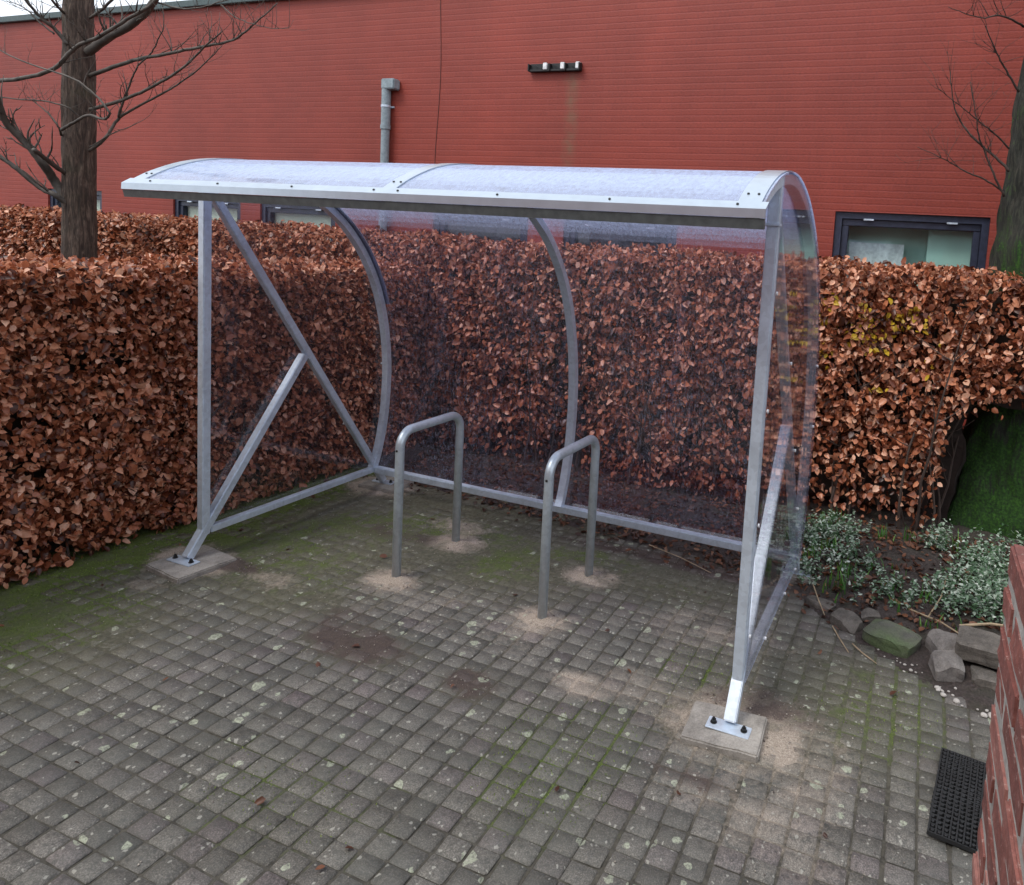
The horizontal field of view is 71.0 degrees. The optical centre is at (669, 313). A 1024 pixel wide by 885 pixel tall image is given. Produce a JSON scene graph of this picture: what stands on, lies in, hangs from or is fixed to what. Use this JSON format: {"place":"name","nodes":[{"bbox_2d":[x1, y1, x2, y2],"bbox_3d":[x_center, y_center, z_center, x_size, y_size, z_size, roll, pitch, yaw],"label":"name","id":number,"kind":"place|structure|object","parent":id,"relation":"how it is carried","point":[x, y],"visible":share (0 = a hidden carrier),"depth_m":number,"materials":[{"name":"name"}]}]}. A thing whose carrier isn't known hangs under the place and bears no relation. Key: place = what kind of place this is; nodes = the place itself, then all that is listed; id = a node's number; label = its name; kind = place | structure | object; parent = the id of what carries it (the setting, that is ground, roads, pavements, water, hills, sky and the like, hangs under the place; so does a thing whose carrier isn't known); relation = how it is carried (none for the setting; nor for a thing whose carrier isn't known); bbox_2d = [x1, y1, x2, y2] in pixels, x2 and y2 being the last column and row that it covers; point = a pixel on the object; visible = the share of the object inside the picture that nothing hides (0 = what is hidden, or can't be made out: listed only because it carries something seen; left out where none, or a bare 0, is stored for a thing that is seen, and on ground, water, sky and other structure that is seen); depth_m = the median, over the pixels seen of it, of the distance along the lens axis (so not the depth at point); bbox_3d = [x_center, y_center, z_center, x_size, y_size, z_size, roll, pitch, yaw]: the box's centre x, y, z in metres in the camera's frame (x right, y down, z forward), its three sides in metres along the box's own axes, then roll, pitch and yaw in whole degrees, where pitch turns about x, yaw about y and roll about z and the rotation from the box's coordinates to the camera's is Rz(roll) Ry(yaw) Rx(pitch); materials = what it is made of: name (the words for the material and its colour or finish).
{"place":"outdoors","nodes":[
{"label":"outdoors","id":0,"kind":"place"},
{"bbox_2d":[0,0,183,16],"label":"sky","id":1,"kind":"structure","parent":0,"point":[6,9],"materials":[{"name":"white"}]},
{"bbox_2d":[0,459,989,884],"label":"paving","id":2,"kind":"structure","parent":0,"point":[678,814],"depth_m":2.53,"materials":[{"name":"grey concrete"}]},
{"bbox_2d":[145,545,235,584],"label":"paving slab","id":3,"kind":"structure","parent":2,"relation":"on","point":[210,559],"depth_m":3.64,"materials":[{"name":"concrete"}]},
{"bbox_2d":[121,158,818,739],"bbox_3d":[-0.897,0.349,3.651,3.170,2.148,1.751,6,5,20],"label":"bike shelter","id":4,"kind":"object","parent":3,"relation":"on","point":[775,200],"visible":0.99,"depth_m":3.07,"materials":[{"name":"metal"}]},
{"bbox_2d":[358,476,413,493],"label":"paving slab","id":5,"kind":"structure","parent":2,"relation":"on","point":[370,484],"depth_m":4.97,"materials":[{"name":"concrete"}]},
{"bbox_2d":[392,412,463,577],"bbox_3d":[-1.350,1.016,3.902,0.047,0.874,0.549,6,5,20],"label":"bike stand","id":6,"kind":"object","parent":2,"relation":"on","point":[408,430],"visible":0.97,"depth_m":3.69,"materials":[{"name":"metal"}]},
{"bbox_2d":[0,473,942,844],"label":"moss","id":7,"kind":"object","parent":2,"relation":"on","point":[328,579],"visible":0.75,"depth_m":3.25,"materials":[{"name":"green plant"}]},
{"bbox_2d":[2,476,967,884],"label":"grit","id":8,"kind":"object","parent":2,"relation":"on","point":[530,672],"visible":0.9,"depth_m":3.04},
{"bbox_2d":[537,435,599,618],"bbox_3d":[-0.515,1.098,3.599,0.047,0.874,0.549,6,5,20],"label":"bike stand","id":9,"kind":"object","parent":2,"relation":"on","point":[556,457],"visible":0.98,"depth_m":3.38,"materials":[{"name":"metal"}]},
{"bbox_2d":[649,544,710,572],"bbox_3d":[0.050,1.455,4.135,0.478,0.024,0.015,8,7,40],"label":"dry stalk","id":10,"kind":"object","parent":2,"relation":"on","point":[676,555],"visible":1,"depth_m":4.14,"materials":[{"name":"plant"}]},
{"bbox_2d":[680,701,766,762],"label":"paving slab","id":11,"kind":"structure","parent":2,"relation":"on","point":[696,732],"depth_m":2.62,"materials":[{"name":"concrete"}]},
{"bbox_2d":[832,625,848,652],"bbox_3d":[0.829,1.587,3.389,0.010,0.009,0.224,3,5,-6],"label":"dry stalk","id":12,"kind":"object","parent":2,"relation":"on","point":[839,638],"visible":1,"depth_m":3.38,"materials":[{"name":"plant"}]},
{"bbox_2d":[852,643,876,663],"bbox_3d":[0.912,1.603,3.274,0.014,0.009,0.167,1,6,-26],"label":"dry stalk","id":13,"kind":"object","parent":2,"relation":"on","point":[863,653],"visible":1,"depth_m":3.27,"materials":[{"name":"plant"}]},
{"bbox_2d":[858,608,880,620],"bbox_3d":[1.022,1.556,3.555,0.108,0.069,0.073,10,6,8],"label":"stone","id":14,"kind":"object","parent":2,"relation":"on","point":[867,614],"visible":0.66,"depth_m":3.53,"materials":[{"name":"grey stone"}]},
{"bbox_2d":[926,747,985,854],"bbox_3d":[1.123,1.692,2.353,0.432,0.023,0.446,6,6,27],"label":"door mat","id":15,"kind":"object","parent":2,"relation":"on","point":[955,814],"depth_m":2.38,"materials":[{"name":"black rubber"}]},
{"bbox_2d":[953,699,959,703],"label":"pebble","id":16,"kind":"object","parent":2,"relation":"on","point":[956,701],"visible":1,"depth_m":2.95,"materials":[{"name":"white stone"}]},
{"bbox_2d":[970,665,997,689],"bbox_3d":[1.424,1.630,3.090,0.169,0.064,0.116,6,6,26],"label":"stone","id":17,"kind":"object","parent":2,"relation":"on","point":[979,675],"visible":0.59,"depth_m":3.07,"materials":[{"name":"grey stone"}]},
{"bbox_2d":[956,626,998,669],"bbox_3d":[1.475,1.540,3.170,0.312,0.095,0.183,4,8,27],"label":"stone","id":18,"kind":"object","parent":17,"relation":"on","point":[978,646],"visible":0.67,"depth_m":3.15,"materials":[{"name":"grey stone"}]},
{"bbox_2d":[980,712,987,717],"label":"pebble","id":19,"kind":"object","parent":2,"relation":"on","point":[983,714],"visible":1,"depth_m":2.87,"materials":[{"name":"white stone"}]},
{"bbox_2d":[971,545,1023,884],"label":"brick pillar","id":20,"kind":"structure","parent":2,"relation":"on","point":[998,859],"depth_m":0.93,"materials":[{"name":"red brick"}]},
{"bbox_2d":[337,425,1023,714],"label":"garden soil","id":21,"kind":"structure","parent":0,"point":[981,698],"depth_m":4.67,"materials":[{"name":"brown soil"}]},
{"bbox_2d":[0,250,433,588],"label":"beech hedge","id":22,"kind":"object","parent":21,"relation":"on","point":[98,399],"visible":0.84,"depth_m":3.97,"materials":[{"name":"brown plant"}]},
{"bbox_2d":[0,438,1022,869],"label":"fallen leaves","id":23,"kind":"object","parent":21,"relation":"on","point":[946,558],"visible":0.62,"depth_m":4.57,"materials":[{"name":"brown plant"}]},
{"bbox_2d":[0,203,1023,533],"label":"beech hedge","id":24,"kind":"object","parent":21,"relation":"on","point":[908,373],"visible":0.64,"depth_m":5.20,"materials":[{"name":"brown plant"}]},
{"bbox_2d":[779,561,813,584],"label":"stone","id":25,"kind":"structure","parent":21,"relation":"on","point":[793,580],"depth_m":3.95,"materials":[{"name":"stone"}]},
{"bbox_2d":[813,584,824,614],"bbox_3d":[0.793,1.530,3.719,0.013,0.044,0.261,4,5,-2],"label":"dry stalk","id":26,"kind":"object","parent":21,"relation":"on","point":[818,598],"visible":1,"depth_m":3.71,"materials":[{"name":"plant"}]},
{"bbox_2d":[804,596,835,610],"bbox_3d":[0.802,1.551,3.708,0.087,0.048,0.160,0,7,-38],"label":"stone","id":27,"kind":"object","parent":21,"relation":"on","point":[812,601],"visible":0.92,"depth_m":3.69,"materials":[{"name":"grey stone"}]},
{"bbox_2d":[828,609,862,633],"bbox_3d":[0.895,1.567,3.523,0.157,0.060,0.117,8,13,43],"label":"stone","id":28,"kind":"object","parent":21,"relation":"on","point":[851,624],"visible":0.94,"depth_m":3.50,"materials":[{"name":"grey stone"}]},
{"bbox_2d":[862,619,921,658],"bbox_3d":[1.075,1.577,3.367,0.245,0.087,0.162,13,14,43],"label":"stone","id":29,"kind":"object","parent":21,"relation":"on","point":[887,636],"visible":0.98,"depth_m":3.33,"materials":[{"name":"green stone"}]},
{"bbox_2d":[785,508,1023,627],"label":"ground cover","id":30,"kind":"object","parent":21,"relation":"on","point":[990,560],"visible":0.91,"depth_m":3.93,"materials":[{"name":"green plant"}]},
{"bbox_2d":[907,608,957,632],"bbox_3d":[1.336,1.542,3.454,0.028,0.028,0.357,0,6,-32],"label":"dry stalk","id":31,"kind":"object","parent":21,"relation":"on","point":[934,619],"visible":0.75,"depth_m":3.47,"materials":[{"name":"plant"}]},
{"bbox_2d":[928,578,945,615],"bbox_3d":[1.415,1.494,3.644,0.028,0.116,0.274,8,6,37],"label":"dry stalk","id":32,"kind":"object","parent":21,"relation":"on","point":[937,601],"visible":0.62,"depth_m":3.61,"materials":[{"name":"plant"}]},
{"bbox_2d":[926,629,957,652],"bbox_3d":[1.304,1.574,3.277,0.154,0.113,0.138,3,11,-9],"label":"stone","id":33,"kind":"object","parent":21,"relation":"on","point":[938,639],"visible":0.54,"depth_m":3.26,"materials":[{"name":"grey stone"}]},
{"bbox_2d":[927,650,964,681],"bbox_3d":[1.252,1.601,3.148,0.134,0.093,0.128,7,8,3],"label":"stone","id":34,"kind":"object","parent":21,"relation":"on","point":[945,664],"visible":1,"depth_m":3.11,"materials":[{"name":"grey stone"}]},
{"bbox_2d":[897,0,1023,540],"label":"mossy tree","id":35,"kind":"object","parent":21,"relation":"on","point":[988,493],"visible":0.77,"depth_m":4.75,"materials":[{"name":"green plant"}]},
{"bbox_2d":[959,623,1002,626],"bbox_3d":[1.617,1.531,3.384,0.400,0.041,0.032,4,5,8],"label":"dry stalk","id":36,"kind":"object","parent":21,"relation":"on","point":[978,624],"visible":0.76,"depth_m":3.40,"materials":[{"name":"plant"}]},
{"bbox_2d":[756,506,987,630],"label":"grass","id":37,"kind":"structure","parent":0,"point":[843,586],"depth_m":3.95,"materials":[{"name":"green plant"}]},
{"label":"ground","id":38,"kind":"structure","parent":0,"visible":0},
{"bbox_2d":[0,0,308,259],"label":"bare tree","id":39,"kind":"object","parent":38,"relation":"on","point":[75,188],"visible":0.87,"depth_m":6.47,"materials":[{"name":"brown plant"}]},
{"bbox_2d":[0,0,1023,419],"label":"brick building","id":40,"kind":"structure","parent":38,"relation":"on","point":[840,108],"depth_m":7.33,"materials":[{"name":"brick"}]},
{"bbox_2d":[50,189,101,211],"bbox_3d":[-8.839,-1.235,10.413,1.236,1.210,0.127,6,5,20],"label":"window","id":41,"kind":"structure","parent":40,"relation":"in","point":[53,202],"depth_m":10.33,"materials":[{"name":"glass"}]},
{"bbox_2d":[175,199,240,221],"bbox_3d":[-6.257,-0.972,9.474,1.276,1.190,0.127,6,5,20],"label":"window","id":42,"kind":"structure","parent":40,"relation":"in","point":[189,208],"depth_m":9.53,"materials":[{"name":"glass"}]},
{"bbox_2d":[262,204,334,241],"bbox_3d":[-4.737,-0.813,8.921,1.266,1.170,0.127,6,5,20],"label":"window","id":43,"kind":"structure","parent":40,"relation":"in","point":[274,213],"depth_m":8.93,"materials":[{"name":"glass"}]},
{"bbox_2d":[435,213,527,253],"bbox_3d":[-2.144,-0.569,8.054,1.276,1.175,0.272,6,5,20],"label":"window","id":44,"kind":"structure","parent":40,"relation":"in","point":[495,231],"depth_m":8.09,"materials":[{"name":"glass"}]},
{"bbox_2d":[527,61,581,72],"bbox_3d":[-1.226,-2.617,7.380,0.624,0.088,0.066,6,5,20],"label":"wall bracket","id":45,"kind":"object","parent":40,"relation":"attached to","point":[556,67],"depth_m":7.38,"materials":[{"name":"black metal"}]},
{"bbox_2d":[563,220,676,269],"bbox_3d":[-0.520,-0.404,7.464,1.306,1.165,0.272,6,5,20],"label":"window","id":46,"kind":"structure","parent":40,"relation":"in","point":[583,236],"depth_m":7.49,"materials":[{"name":"glass"}]},
{"bbox_2d":[832,211,989,290],"bbox_3d":[2.197,-0.309,6.499,1.600,1.900,0.338,6,5,20],"label":"window","id":47,"kind":"structure","parent":40,"relation":"in","point":[877,237],"depth_m":6.42,"materials":[{"name":"glass"}]}
]}

